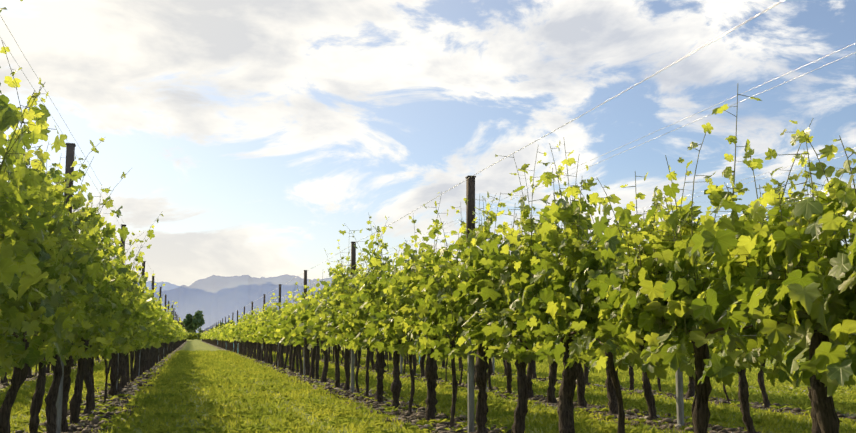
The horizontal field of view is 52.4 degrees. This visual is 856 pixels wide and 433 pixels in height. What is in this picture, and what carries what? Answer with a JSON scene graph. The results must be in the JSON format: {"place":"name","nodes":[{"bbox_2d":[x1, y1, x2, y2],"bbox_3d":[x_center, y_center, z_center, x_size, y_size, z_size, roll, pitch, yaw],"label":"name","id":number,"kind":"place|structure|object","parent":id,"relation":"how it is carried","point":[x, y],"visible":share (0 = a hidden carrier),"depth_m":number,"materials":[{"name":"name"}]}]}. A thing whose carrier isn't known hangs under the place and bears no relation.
{"place":"outdoors","nodes":[
{"label":"outdoors","id":0,"kind":"place"},
{"bbox_2d":[154,274,377,332],"bbox_3d":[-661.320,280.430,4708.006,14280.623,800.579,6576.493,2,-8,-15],"label":"mountain ridge","id":1,"kind":"structure","parent":0,"point":[216,296],"depth_m":7024.48,"materials":[{"name":"blue stone"}]},
{"bbox_2d":[138,281,548,330],"bbox_3d":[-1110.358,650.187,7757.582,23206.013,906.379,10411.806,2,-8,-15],"label":"mountain ridge","id":2,"kind":"structure","parent":0,"point":[168,286],"depth_m":11938.91,"materials":[{"name":"blue stone"}]},
{"bbox_2d":[0,337,855,432],"bbox_3d":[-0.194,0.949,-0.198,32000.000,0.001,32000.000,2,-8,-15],"label":"ground","id":3,"kind":"structure","parent":0,"point":[194,345],"depth_m":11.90,"materials":[{"name":"green plant"}]},
{"bbox_2d":[186,332,201,339],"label":"hedge","id":4,"kind":"object","parent":3,"relation":"on","point":[193,336],"visible":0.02,"depth_m":228.30,"materials":[{"name":"green plant"}]},
{"bbox_2d":[0,42,855,432],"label":"grapevines","id":5,"kind":"object","parent":3,"relation":"on","point":[130,368],"visible":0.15,"depth_m":8.50,"materials":[{"name":"green plant"}]},
{"bbox_2d":[0,341,855,432],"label":"stony strips","id":6,"kind":"object","parent":3,"relation":"on","point":[546,403],"visible":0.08,"depth_m":12.37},
{"bbox_2d":[1,359,855,432],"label":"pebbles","id":7,"kind":"object","parent":3,"relation":"on","point":[88,425],"visible":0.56,"depth_m":11.45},
{"bbox_2d":[56,143,851,432],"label":"trellis posts","id":8,"kind":"object","parent":3,"relation":"on","point":[470,182],"visible":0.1,"depth_m":8.96,"materials":[{"name":"wood"}]},
{"bbox_2d":[183,327,214,339],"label":"vine leaves","id":9,"kind":"object","parent":8,"relation":"on","point":[205,335],"visible":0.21,"depth_m":140.73,"materials":[{"name":"green plant"}]},
{"bbox_2d":[173,316,242,342],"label":"vine leaves","id":10,"kind":"object","parent":8,"relation":"on","point":[227,332],"visible":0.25,"depth_m":64.24,"materials":[{"name":"green plant"}]},
{"bbox_2d":[4,265,606,350],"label":"vine leaves","id":11,"kind":"object","parent":8,"relation":"on","point":[158,328],"visible":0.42,"depth_m":22.79,"materials":[{"name":"green plant"}]},
{"bbox_2d":[0,0,855,396],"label":"vine leaves","id":12,"kind":"object","parent":8,"relation":"on","point":[84,290],"visible":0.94,"depth_m":5.59,"materials":[{"name":"green plant"}]},
{"bbox_2d":[0,0,855,336],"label":"trellis wires","id":13,"kind":"object","parent":8,"relation":"attached to","point":[590,160],"visible":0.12,"depth_m":7.63,"materials":[{"name":"silver metal"}]},
{"bbox_3d":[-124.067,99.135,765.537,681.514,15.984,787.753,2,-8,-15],"label":"tree trunks","id":14,"kind":"structure","parent":3,"relation":"on","visible":0},
{"bbox_2d":[178,310,233,332],"bbox_3d":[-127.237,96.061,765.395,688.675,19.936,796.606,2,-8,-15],"label":"trees","id":15,"kind":"object","parent":14,"relation":"on","point":[191,322],"visible":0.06,"depth_m":367.30,"materials":[{"name":"green plant"}]},
{"bbox_2d":[0,0,855,336],"label":"sky","id":16,"kind":"structure","parent":0,"point":[257,130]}
]}

